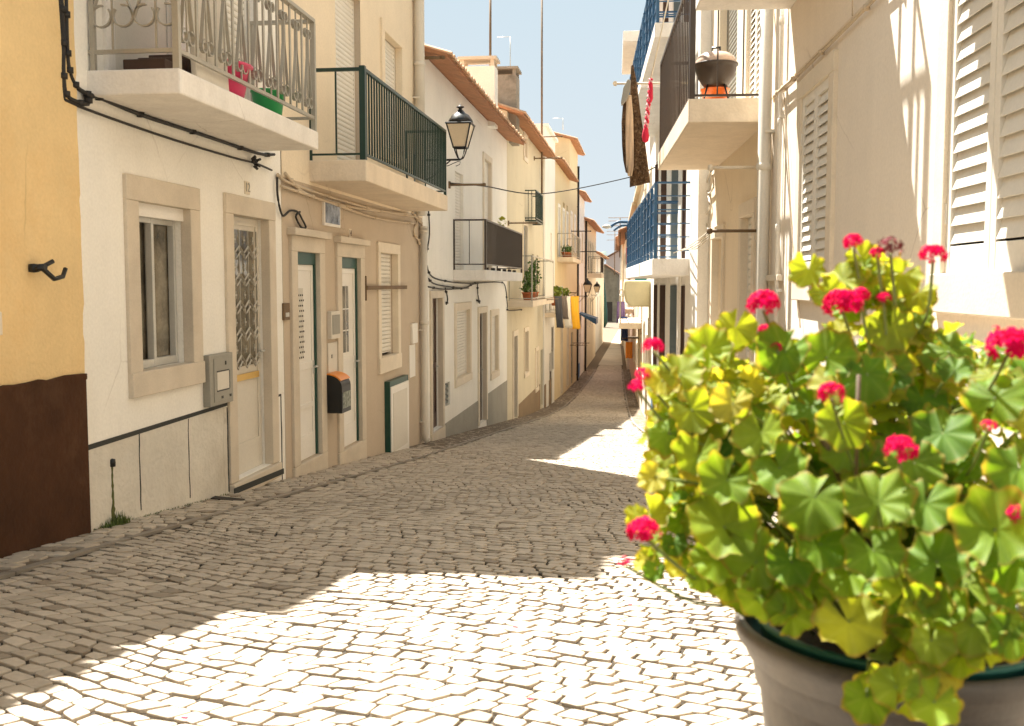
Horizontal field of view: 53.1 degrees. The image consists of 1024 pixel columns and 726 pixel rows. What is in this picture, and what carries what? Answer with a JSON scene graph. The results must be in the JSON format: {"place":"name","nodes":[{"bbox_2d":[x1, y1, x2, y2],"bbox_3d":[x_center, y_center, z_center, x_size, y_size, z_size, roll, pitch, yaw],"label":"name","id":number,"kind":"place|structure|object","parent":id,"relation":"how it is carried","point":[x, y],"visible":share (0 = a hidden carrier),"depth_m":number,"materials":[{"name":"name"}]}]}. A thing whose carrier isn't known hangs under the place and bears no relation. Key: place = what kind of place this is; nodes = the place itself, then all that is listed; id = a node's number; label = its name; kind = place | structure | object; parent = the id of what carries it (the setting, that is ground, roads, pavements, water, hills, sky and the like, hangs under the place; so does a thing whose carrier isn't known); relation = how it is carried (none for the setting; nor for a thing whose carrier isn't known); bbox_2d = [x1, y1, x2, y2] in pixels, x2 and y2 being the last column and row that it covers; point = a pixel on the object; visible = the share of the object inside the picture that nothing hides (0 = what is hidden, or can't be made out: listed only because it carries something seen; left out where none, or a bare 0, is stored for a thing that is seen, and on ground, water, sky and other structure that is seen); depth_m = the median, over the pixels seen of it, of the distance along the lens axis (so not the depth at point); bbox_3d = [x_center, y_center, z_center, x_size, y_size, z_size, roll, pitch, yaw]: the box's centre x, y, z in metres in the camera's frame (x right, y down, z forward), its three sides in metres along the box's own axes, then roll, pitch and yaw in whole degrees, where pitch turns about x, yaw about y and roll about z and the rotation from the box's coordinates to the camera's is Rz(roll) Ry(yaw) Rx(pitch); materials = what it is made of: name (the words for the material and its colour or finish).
{"place":"outdoors","nodes":[
{"label":"outdoors","id":0,"kind":"place"},
{"bbox_2d":[0,322,618,572],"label":"pavement","id":1,"kind":"structure","parent":0,"point":[610,330],"depth_m":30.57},
{"bbox_2d":[211,496,244,500],"bbox_3d":[-2.238,1.079,8.066,0.316,0.024,0.086,2,5,23],"label":"drain grate","id":2,"kind":"object","parent":1,"relation":"on","point":[225,498],"visible":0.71,"depth_m":8.06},
{"bbox_2d":[0,369,593,569],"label":"pavement stones","id":3,"kind":"object","parent":1,"relation":"on","point":[97,536],"visible":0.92,"depth_m":7.61,"materials":[{"name":"stone"}]},
{"bbox_2d":[93,493,225,529],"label":"weeds","id":4,"kind":"object","parent":3,"relation":"on","point":[122,520],"visible":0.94,"depth_m":6.64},
{"bbox_2d":[0,365,755,725],"bbox_3d":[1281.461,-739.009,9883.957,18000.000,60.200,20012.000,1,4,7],"label":"ground","id":5,"kind":"structure","parent":0,"point":[384,633],"depth_m":3.81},
{"bbox_2d":[0,0,90,557],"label":"yellow house","id":6,"kind":"structure","parent":5,"relation":"on","point":[44,478],"depth_m":5.74,"materials":[{"name":"paint"}]},
{"bbox_2d":[28,259,67,280],"bbox_3d":[-2.590,-0.519,5.734,0.107,0.122,0.237,2,5,23],"label":"shutter hook","id":7,"kind":"object","parent":6,"relation":"attached to","point":[34,268],"visible":1,"depth_m":5.67,"materials":[{"name":"black metal"}]},
{"bbox_2d":[74,0,317,531],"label":"white house","id":8,"kind":"structure","parent":5,"relation":"on","point":[181,246],"depth_m":7.40,"materials":[{"name":"paint"}]},
{"bbox_2d":[114,0,171,69],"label":"door","id":9,"kind":"structure","parent":8,"relation":"in","point":[135,36],"depth_m":7.03,"materials":[{"name":"beige paint"}]},
{"bbox_2d":[123,55,190,72],"bbox_3d":[-2.267,-1.923,6.668,0.280,0.200,0.540,1,4,7],"label":"storage box","id":10,"kind":"object","parent":8,"relation":"on","point":[158,61],"visible":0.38,"depth_m":6.41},
{"bbox_2d":[139,203,182,368],"bbox_3d":[-2.584,-0.548,7.332,0.140,1.148,0.793,1,4,7],"label":"window","id":11,"kind":"structure","parent":8,"relation":"in","point":[156,223],"depth_m":7.53,"materials":[{"name":"metal"}]},
{"bbox_2d":[59,0,272,170],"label":"cable","id":12,"kind":"object","parent":8,"relation":"attached to","point":[123,122],"visible":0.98,"depth_m":6.69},
{"bbox_2d":[60,0,275,156],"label":"cable","id":13,"kind":"object","parent":8,"relation":"attached to","point":[88,96],"visible":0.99,"depth_m":6.16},
{"bbox_2d":[188,0,228,90],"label":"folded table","id":14,"kind":"object","parent":8,"relation":"on","point":[208,75],"visible":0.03,"depth_m":6.79,"materials":[{"name":"beige paint"}]},
{"bbox_2d":[203,352,232,407],"bbox_3d":[-2.340,0.128,8.176,0.070,0.404,0.451,1,4,7],"label":"meter box","id":15,"kind":"object","parent":8,"relation":"attached to","point":[218,387],"visible":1,"depth_m":8.09,"materials":[{"name":"grey metal"}]},
{"bbox_2d":[213,356,231,402],"bbox_3d":[-2.311,0.127,8.188,0.006,0.344,0.341,1,4,7],"label":"door","id":16,"kind":"structure","parent":15,"relation":"in","point":[219,363],"depth_m":8.15,"materials":[{"name":"grey metal"}]},
{"bbox_2d":[227,59,252,97],"bbox_3d":[-2.142,-1.999,7.323,0.572,0.250,0.572,1,4,7],"label":"basin","id":17,"kind":"object","parent":8,"relation":"on","point":[236,88],"visible":0.18,"depth_m":7.22,"materials":[{"name":"pink plastic"}]},
{"bbox_2d":[234,216,264,474],"bbox_3d":[-2.347,-0.152,8.965,0.120,2.230,0.803,1,4,7],"label":"door","id":18,"kind":"structure","parent":8,"relation":"in","point":[246,242],"depth_m":9.06,"materials":[{"name":"beige paint"}]},
{"bbox_2d":[250,88,283,114],"bbox_3d":[-1.936,-2.047,8.132,0.276,0.220,0.276,1,4,7],"label":"basin","id":19,"kind":"object","parent":8,"relation":"on","point":[267,103],"visible":0.34,"depth_m":8.03,"materials":[{"name":"green plastic"}]},
{"bbox_2d":[0,369,643,579],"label":"kerb","id":20,"kind":"structure","parent":5,"relation":"on","point":[30,567],"depth_m":7.09,"materials":[{"name":"stone"}]},
{"bbox_2d":[278,0,447,478],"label":"beige house","id":21,"kind":"structure","parent":5,"relation":"on","point":[377,127],"depth_m":11.98,"materials":[{"name":"paint"}]},
{"bbox_2d":[282,303,289,319],"bbox_3d":[-2.151,-0.490,9.756,0.030,0.160,0.153,1,4,7],"label":"intercom","id":22,"kind":"object","parent":21,"relation":"attached to","point":[285,311],"visible":1,"depth_m":9.71,"materials":[{"name":"metal"}]},
{"bbox_2d":[276,177,306,228],"bbox_3d":[-2.114,-1.524,9.840,0.022,0.438,0.813,1,4,7],"label":"cable","id":23,"kind":"object","parent":21,"relation":"attached to","point":[288,211],"visible":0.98,"depth_m":9.72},
{"bbox_2d":[298,264,318,460],"bbox_3d":[-2.115,-0.007,10.458,0.120,1.988,0.617,1,4,7],"label":"door","id":24,"kind":"structure","parent":21,"relation":"in","point":[305,272],"depth_m":10.56,"materials":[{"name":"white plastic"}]},
{"bbox_2d":[322,199,340,227],"bbox_3d":[-1.961,-1.622,11.127,0.033,0.279,0.576,1,4,7],"label":"small window","id":25,"kind":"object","parent":21,"relation":"attached to","point":[330,215],"visible":0.89,"depth_m":11.05,"materials":[{"name":"glass"}]},
{"bbox_2d":[327,341,336,372],"bbox_3d":[-1.968,-0.042,11.236,0.022,0.372,0.323,1,4,7],"label":"meter box","id":26,"kind":"object","parent":21,"relation":"attached to","point":[331,356],"visible":0.78,"depth_m":11.19,"materials":[{"name":"beige paint"}]},
{"bbox_2d":[327,311,339,338],"bbox_3d":[-1.949,-0.418,11.222,0.056,0.302,0.326,1,4,7],"label":"meter box","id":27,"kind":"object","parent":21,"relation":"attached to","point":[333,324],"visible":1,"depth_m":11.11,"materials":[{"name":"beige paint"}]},
{"bbox_2d":[327,371,350,413],"bbox_3d":[-1.893,0.316,11.171,0.195,0.428,0.352,1,4,7],"label":"litter bin","id":28,"kind":"object","parent":21,"relation":"attached to","point":[338,392],"visible":0.99,"depth_m":11.01,"materials":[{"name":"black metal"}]},
{"bbox_2d":[276,172,417,224],"bbox_3d":[-1.788,-1.888,12.347,0.064,0.246,5.856,1,4,7],"label":"cable","id":29,"kind":"object","parent":21,"relation":"attached to","point":[299,189],"visible":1,"depth_m":11.28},
{"bbox_2d":[342,268,359,446],"bbox_3d":[-1.921,-0.066,11.966,0.120,2.074,0.697,1,4,7],"label":"door","id":30,"kind":"structure","parent":21,"relation":"in","point":[348,274],"depth_m":12.10,"materials":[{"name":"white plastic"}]},
{"bbox_2d":[365,276,406,300],"bbox_3d":[-1.650,-0.989,13.484,0.060,0.300,2.103,1,4,7],"label":"clothes rod","id":31,"kind":"object","parent":21,"relation":"attached to","point":[384,287],"visible":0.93,"depth_m":13.00,"materials":[{"name":"metal"}]},
{"bbox_2d":[384,375,408,452],"bbox_3d":[-1.574,0.743,14.091,0.090,1.077,1.066,1,4,7],"label":"wall cabinet","id":32,"kind":"object","parent":21,"relation":"attached to","point":[396,391],"depth_m":13.89,"materials":[{"name":"metal"}]},
{"bbox_2d":[390,380,408,452],"bbox_3d":[-1.565,0.770,14.104,0.065,0.980,1.024,1,4,7],"label":"door","id":33,"kind":"structure","parent":32,"relation":"in","point":[405,384],"depth_m":13.96,"materials":[{"name":"white plastic"}]},
{"bbox_2d":[393,388,407,450],"bbox_3d":[-1.532,0.768,14.088,0.005,0.787,0.806,1,4,7],"label":"door panel","id":34,"kind":"structure","parent":32,"relation":"in","point":[400,416],"depth_m":14.06,"materials":[{"name":"beige paint"}]},
{"bbox_2d":[409,344,414,377],"bbox_3d":[-1.473,-0.032,15.121,0.012,0.479,0.368,1,4,7],"label":"meter box","id":35,"kind":"object","parent":21,"relation":"attached to","point":[411,360],"visible":1,"depth_m":15.05,"materials":[{"name":"white plastic"}]},
{"bbox_2d":[410,323,417,343],"bbox_3d":[-1.450,-0.441,15.158,0.040,0.294,0.338,1,4,7],"label":"meter box","id":36,"kind":"object","parent":21,"relation":"attached to","point":[413,333],"visible":1,"depth_m":15.08,"materials":[{"name":"white plastic"}]},
{"bbox_2d":[412,211,422,245],"bbox_3d":[-1.390,-2.005,15.424,0.056,0.495,0.973,1,4,7],"label":"cable","id":37,"kind":"object","parent":21,"relation":"attached to","point":[415,226],"visible":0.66,"depth_m":15.22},
{"bbox_2d":[414,104,474,180],"bbox_3d":[-1.008,-3.186,15.053,0.896,1.221,0.389,1,4,7],"label":"street lamp","id":38,"kind":"object","parent":21,"relation":"attached to","point":[460,125],"visible":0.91,"depth_m":14.89,"materials":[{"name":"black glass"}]},
{"bbox_2d":[422,44,525,442],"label":"long white house","id":39,"kind":"structure","parent":5,"relation":"on","point":[472,240],"depth_m":19.50,"materials":[{"name":"paint"}]},
{"bbox_2d":[433,298,438,427],"bbox_3d":[-1.331,0.017,16.937,0.120,2.176,0.843,1,4,7],"label":"door","id":40,"kind":"structure","parent":39,"relation":"in","point":[435,366],"depth_m":17.24,"materials":[{"name":"wood"}]},
{"bbox_2d":[448,181,485,188],"bbox_3d":[-0.793,-3.095,17.776,0.690,0.120,0.070,1,4,7],"label":"clothes rod","id":41,"kind":"object","parent":39,"relation":"attached to","point":[470,184],"visible":0.97,"depth_m":17.76,"materials":[{"name":"metal"}]},
{"bbox_2d":[427,211,521,310],"bbox_3d":[-0.535,-1.958,22.059,0.048,1.972,12.419,1,4,7],"label":"cable","id":42,"kind":"object","parent":39,"relation":"attached to","point":[454,287],"visible":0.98,"depth_m":17.87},
{"bbox_2d":[457,55,499,128],"bbox_3d":[-0.717,-5.893,22.390,0.850,1.478,0.600,1,4,7],"label":"chimney","id":43,"kind":"object","parent":39,"relation":"on","point":[486,78],"visible":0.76,"depth_m":22.11,"materials":[{"name":"white paint"}]},
{"bbox_2d":[480,313,483,420],"bbox_3d":[-0.715,0.105,21.720,0.120,2.332,0.940,1,4,7],"label":"door","id":44,"kind":"structure","parent":39,"relation":"in","point":[481,369],"depth_m":22.13,"materials":[{"name":"wood"}]},
{"bbox_2d":[489,0,491,65],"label":"antenna mast","id":45,"kind":"object","parent":39,"relation":"on","point":[490,27],"visible":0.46,"depth_m":23.23,"materials":[{"name":"metal"}]},
{"bbox_2d":[450,167,654,193],"bbox_3d":[0.673,-3.768,20.622,1.079,0.880,6.808,4,6,39],"label":"street cable","id":46,"kind":"object","parent":39,"relation":"attached to","point":[550,192],"visible":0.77,"depth_m":21.49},
{"bbox_2d":[498,103,556,419],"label":"pale yellow house","id":47,"kind":"structure","parent":5,"relation":"on","point":[525,361],"depth_m":29.00,"materials":[{"name":"paint"}]},
{"bbox_2d":[497,66,521,145],"bbox_3d":[-0.251,-6.452,25.826,0.900,1.859,0.800,1,4,7],"label":"chimney","id":48,"kind":"object","parent":47,"relation":"on","point":[508,85],"visible":0.49,"depth_m":25.45,"materials":[{"name":"paint"}]},
{"bbox_2d":[519,281,533,299],"bbox_3d":[0.387,-1.880,26.403,0.438,0.512,0.426,1,4,7],"label":"pot plant","id":49,"kind":"object","parent":47,"relation":"on","point":[526,293],"visible":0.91,"depth_m":26.32,"materials":[{"name":"green plant"}]},
{"bbox_2d":[522,268,538,299],"bbox_3d":[0.489,-2.107,27.143,0.425,0.851,0.387,3,5,32],"label":"pot plant","id":50,"kind":"object","parent":47,"relation":"on","point":[527,275],"visible":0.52,"depth_m":27.10,"materials":[{"name":"green plant"}]},
{"bbox_2d":[525,190,542,224],"bbox_3d":[0.655,-4.549,30.075,0.320,0.886,2.000,1,4,7],"label":"window cage","id":51,"kind":"object","parent":47,"relation":"attached to","point":[538,217],"depth_m":29.52,"materials":[{"name":"green paint"}]},
{"bbox_2d":[526,258,541,298],"bbox_3d":[0.584,-2.293,27.871,0.421,1.108,0.414,-2,5,-25],"label":"pot plant","id":52,"kind":"object","parent":47,"relation":"on","point":[535,267],"visible":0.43,"depth_m":27.80,"materials":[{"name":"green plant"}]},
{"bbox_2d":[541,0,542,192],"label":"antenna mast","id":53,"kind":"object","parent":47,"relation":"on","point":[542,91],"visible":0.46,"depth_m":32.74,"materials":[{"name":"metal"}]},
{"bbox_2d":[536,123,562,407],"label":"tall white house","id":54,"kind":"structure","parent":5,"relation":"on","point":[549,315],"depth_m":35.88,"materials":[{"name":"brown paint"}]},
{"bbox_2d":[550,285,565,305],"bbox_3d":[1.520,-2.273,34.333,0.566,0.695,0.579,2,5,24],"label":"pot plant","id":55,"kind":"object","parent":54,"relation":"on","point":[557,291],"visible":0.6,"depth_m":34.22,"materials":[{"name":"green plant"}]},
{"bbox_2d":[554,156,580,400],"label":"golden house","id":56,"kind":"structure","parent":5,"relation":"on","point":[564,174],"depth_m":41.83,"materials":[{"name":"white paint"}]},
{"bbox_2d":[554,132,584,386],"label":"golden house","id":57,"kind":"structure","parent":5,"relation":"on","point":[568,148],"depth_m":48.95,"materials":[{"name":"white paint"}]},
{"bbox_2d":[578,189,591,377],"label":"white house","id":58,"kind":"structure","parent":5,"relation":"on","point":[583,196],"depth_m":55.34,"materials":[{"name":"paint"}]},
{"bbox_2d":[579,312,597,323],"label":"awning","id":59,"kind":"object","parent":58,"relation":"attached to","point":[593,319],"visible":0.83,"depth_m":53.44,"materials":[{"name":"fabric"}]},
{"bbox_2d":[584,217,603,370],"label":"cream house","id":60,"kind":"structure","parent":5,"relation":"on","point":[590,258],"depth_m":63.17,"materials":[{"name":"paint"}]},
{"bbox_2d":[595,251,608,352],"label":"building","id":61,"kind":"structure","parent":5,"relation":"on","point":[600,316],"depth_m":81.20,"materials":[{"name":"paint"}]},
{"bbox_2d":[604,280,607,326],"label":"parasol","id":62,"kind":"object","parent":5,"relation":"on","point":[605,313],"visible":0.29,"depth_m":119.14,"materials":[{"name":"green paint"}]},
{"bbox_2d":[604,264,619,321],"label":"stone house","id":63,"kind":"structure","parent":5,"relation":"on","point":[611,279],"depth_m":137.12,"materials":[{"name":"stone"}]},
{"bbox_2d":[604,250,619,288],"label":"pale end house","id":64,"kind":"structure","parent":5,"relation":"on","point":[610,261],"depth_m":148.65,"materials":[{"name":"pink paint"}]},
{"bbox_2d":[615,236,623,345],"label":"farthest right house","id":65,"kind":"structure","parent":5,"relation":"on","point":[621,265],"depth_m":87.48,"materials":[{"name":"paint"}]},
{"bbox_2d":[617,227,629,368],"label":"house","id":66,"kind":"structure","parent":5,"relation":"on","point":[623,230],"depth_m":67.94,"materials":[{"name":"paint"}]},
{"bbox_2d":[619,202,636,391],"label":"pink house","id":67,"kind":"structure","parent":5,"relation":"on","point":[631,311],"depth_m":47.65,"materials":[{"name":"paint"}]},
{"bbox_2d":[619,184,643,410],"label":"sand house","id":68,"kind":"structure","parent":5,"relation":"on","point":[636,323],"depth_m":35.73,"materials":[{"name":"paint"}]},
{"bbox_2d":[617,301,624,322],"bbox_3d":[4.016,-1.859,37.763,0.344,0.818,0.074,-2,5,-24],"label":"hanging cloth","id":69,"kind":"object","parent":68,"relation":"hanging from","point":[622,309],"visible":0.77,"depth_m":37.75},
{"bbox_2d":[622,336,638,338],"bbox_3d":[4.489,-0.950,38.206,0.728,0.028,1.274,1,4,7],"label":"drying rack","id":70,"kind":"object","parent":68,"relation":"attached to","point":[632,337],"visible":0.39,"depth_m":38.06,"materials":[{"name":"metal"}]},
{"bbox_2d":[626,342,632,358],"bbox_3d":[4.326,-0.467,37.835,0.280,0.626,0.070,-1,5,-17],"label":"hanging cloth","id":71,"kind":"object","parent":70,"relation":"hanging from","point":[629,345],"visible":1,"depth_m":37.83,"materials":[{"name":"orange fabric"}]},
{"bbox_2d":[622,31,653,418],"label":"tall cream house","id":72,"kind":"structure","parent":5,"relation":"on","point":[630,39],"depth_m":26.50,"materials":[{"name":"paint"}]},
{"bbox_2d":[623,280,650,306],"bbox_3d":[3.225,-1.806,26.536,0.723,0.662,1.617,1,4,7],"label":"awning","id":73,"kind":"object","parent":72,"relation":"attached to","point":[637,293],"visible":1,"depth_m":25.74,"materials":[{"name":"beige fabric"}]},
{"bbox_2d":[626,0,712,407],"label":"blue balcony house","id":74,"kind":"structure","parent":5,"relation":"on","point":[668,218],"depth_m":16.85,"materials":[{"name":"white paint"}]},
{"bbox_2d":[602,220,627,231],"bbox_3d":[2.649,-3.303,24.684,0.960,0.269,0.240,1,4,7],"label":"street lamp","id":75,"kind":"object","parent":74,"relation":"attached to","point":[606,226],"visible":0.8,"depth_m":24.67,"materials":[{"name":"metal"}]},
{"bbox_2d":[652,285,656,407],"bbox_3d":[3.504,-0.241,23.984,0.400,3.160,0.044,0,4,4],"label":"open door leaf","id":76,"kind":"structure","parent":74,"relation":"in","point":[655,286],"depth_m":23.92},
{"bbox_2d":[655,165,658,258],"bbox_3d":[3.504,-3.407,23.738,0.400,2.350,0.044,0,4,4],"label":"open door leaf","id":77,"kind":"structure","parent":74,"relation":"in","point":[656,166],"depth_m":23.67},
{"bbox_2d":[659,285,664,363],"bbox_3d":[3.361,-0.184,21.984,0.400,2.964,0.044,0,4,4],"label":"open door leaf","id":78,"kind":"structure","parent":74,"relation":"in","point":[662,287],"depth_m":21.91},
{"bbox_2d":[660,170,666,258],"bbox_3d":[3.361,-3.252,21.746,0.400,2.350,0.044,0,4,4],"label":"open door leaf","id":79,"kind":"structure","parent":74,"relation":"in","point":[663,172],"depth_m":21.74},
{"bbox_2d":[669,285,676,354],"bbox_3d":[3.167,-0.106,19.285,0.400,2.701,0.044,0,4,4],"label":"open door leaf","id":80,"kind":"structure","parent":74,"relation":"in","point":[673,288],"depth_m":19.22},
{"bbox_2d":[671,170,677,258],"bbox_3d":[3.167,-3.042,19.056,0.400,2.350,0.044,0,4,4],"label":"open door leaf","id":81,"kind":"structure","parent":74,"relation":"in","point":[674,187],"depth_m":19.06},
{"bbox_2d":[680,286,684,354],"bbox_3d":[2.998,-0.030,16.936,0.400,2.487,0.345,0,4,4],"label":"open door leaf","id":82,"kind":"structure","parent":74,"relation":"in","point":[682,329],"depth_m":17.00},
{"bbox_2d":[681,170,686,258],"bbox_3d":[2.998,-2.860,16.716,0.400,2.350,0.345,0,4,4],"label":"open door leaf","id":83,"kind":"structure","parent":74,"relation":"in","point":[684,173],"depth_m":16.87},
{"bbox_2d":[706,171,714,227],"bbox_3d":[2.534,-2.081,13.248,0.024,0.781,1.211,0,4,4],"label":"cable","id":84,"kind":"object","parent":74,"relation":"attached to","point":[708,193],"visible":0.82,"depth_m":13.10,"materials":[{"name":"beige paint"}]},
{"bbox_2d":[658,0,773,367],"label":"barbecue house","id":85,"kind":"structure","parent":5,"relation":"on","point":[698,134],"depth_m":10.51,"materials":[{"name":"paint"}]},
{"bbox_2d":[613,81,687,85],"bbox_3d":[1.753,-3.556,12.998,0.945,0.056,0.060,1,4,7],"label":"clothes rod","id":86,"kind":"object","parent":85,"relation":"attached to","point":[615,83],"visible":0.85,"depth_m":13.01,"materials":[{"name":"metal"}]},
{"bbox_2d":[621,79,630,105],"bbox_3d":[1.438,-3.413,12.928,0.122,0.330,0.040,1,4,7],"label":"cloth","id":87,"kind":"object","parent":86,"relation":"hanging from","point":[626,90],"visible":1,"depth_m":12.91,"materials":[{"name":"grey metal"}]},
{"bbox_2d":[621,65,649,186],"bbox_3d":[1.583,-3.014,13.029,0.376,1.532,0.146,-1,5,-9],"label":"rug","id":88,"kind":"object","parent":86,"relation":"hanging from","point":[635,161],"visible":1,"depth_m":13.01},
{"bbox_2d":[650,0,668,77],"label":"rope","id":89,"kind":"object","parent":85,"relation":"attached to","point":[659,38],"visible":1,"depth_m":11.86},
{"bbox_2d":[642,78,652,142],"bbox_3d":[1.626,-3.031,12.296,0.129,0.766,0.086,1,4,7],"label":"scarf","id":90,"kind":"object","parent":89,"relation":"hanging from","point":[645,136],"visible":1,"depth_m":12.28,"materials":[{"name":"red fabric"}]},
{"bbox_2d":[701,87,729,98],"bbox_3d":[1.881,-2.460,9.486,0.274,0.145,0.274,1,4,7],"label":"bowl","id":91,"kind":"object","parent":85,"relation":"on","point":[713,90],"visible":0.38,"depth_m":9.38,"materials":[{"name":"orange ceramic"}]},
{"bbox_2d":[695,46,737,98],"bbox_3d":[1.877,-2.641,9.442,0.410,0.543,0.410,1,4,7],"label":"barbecue","id":92,"kind":"object","parent":85,"relation":"on","point":[706,68],"visible":0.87,"depth_m":9.31,"materials":[{"name":"grey paint"}]},
{"bbox_2d":[707,228,755,233],"bbox_3d":[2.038,-1.198,9.282,0.540,0.120,0.070,0,4,3],"label":"clothes rod","id":93,"kind":"object","parent":85,"relation":"attached to","point":[710,230],"visible":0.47,"depth_m":9.28,"materials":[{"name":"metal"}]},
{"bbox_2d":[674,232,709,252],"bbox_3d":[2.066,-1.386,11.975,0.208,0.123,5.378,1,4,7],"label":"washing line","id":94,"kind":"object","parent":93,"relation":"attached to","point":[690,248],"visible":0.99,"depth_m":10.79,"materials":[{"name":"fabric"}]},
{"bbox_2d":[708,164,755,170],"bbox_3d":[2.038,-1.764,9.238,0.540,0.120,0.070,0,4,3],"label":"clothes rod","id":95,"kind":"object","parent":85,"relation":"attached to","point":[711,167],"visible":0.47,"depth_m":9.24,"materials":[{"name":"metal"}]},
{"bbox_2d":[696,0,1023,604],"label":"shuttered house","id":96,"kind":"structure","parent":5,"relation":"on","point":[905,121],"depth_m":5.25,"materials":[{"name":"paint"}]},
{"bbox_2d":[783,93,800,327],"bbox_3d":[2.154,-1.212,7.888,0.010,1.852,0.836,0,4,4],"label":"cable","id":97,"kind":"object","parent":96,"relation":"attached to","point":[790,197],"visible":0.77,"depth_m":7.96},
{"bbox_2d":[773,0,875,97],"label":"cable","id":98,"kind":"object","parent":96,"relation":"attached to","point":[866,7],"visible":0.99,"depth_m":6.70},
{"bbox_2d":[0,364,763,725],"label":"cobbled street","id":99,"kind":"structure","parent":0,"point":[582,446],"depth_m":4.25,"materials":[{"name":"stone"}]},
{"bbox_2d":[734,600,1023,725],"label":"flower pot","id":100,"kind":"object","parent":99,"relation":"on","point":[803,677],"visible":0.36,"depth_m":1.44,"materials":[{"name":"ceramic"}]},
{"bbox_2d":[617,233,1023,725],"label":"geranium","id":101,"kind":"object","parent":100,"relation":"in","point":[901,538],"visible":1,"depth_m":1.35,"materials":[{"name":"green plant"}]},
{"bbox_2d":[424,0,645,263],"label":"sky","id":102,"kind":"structure","parent":0,"point":[583,39],"materials":[{"name":"blue"}]},
{"bbox_2d":[598,330,621,364],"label":"street","id":103,"kind":"structure","parent":0,"point":[612,355],"depth_m":73.44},
{"bbox_2d":[618,323,774,519],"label":"pavement","id":104,"kind":"structure","parent":0,"point":[639,416],"depth_m":40.33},
{"bbox_3d":[1.527,-2.334,35.671,0.662,0.153,12.840,1,4,7],"label":"clothes line","id":105,"kind":"object","parent":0,"visible":0},
{"bbox_2d":[554,296,563,327],"bbox_3d":[1.529,-1.630,32.948,0.216,1.037,0.840,1,5,14],"label":"hanging cloth","id":106,"kind":"object","parent":105,"relation":"hanging from","point":[559,313],"visible":1,"depth_m":32.96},
{"bbox_2d":[562,296,568,318],"bbox_3d":[1.820,-1.888,35.092,0.207,0.801,0.802,1,5,13],"label":"hanging cloth","id":107,"kind":"object","parent":105,"relation":"hanging from","point":[565,307],"visible":0.73,"depth_m":35.14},
{"bbox_2d":[564,296,572,327],"bbox_3d":[1.996,-1.815,36.678,0.190,1.152,0.849,2,5,20],"label":"hanging cloth","id":108,"kind":"object","parent":105,"relation":"hanging from","point":[568,323],"visible":0.58,"depth_m":36.75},
{"bbox_2d":[570,296,580,328],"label":"hanging cloth","id":109,"kind":"object","parent":105,"relation":"hanging from","point":[575,312],"visible":0.98,"depth_m":40.65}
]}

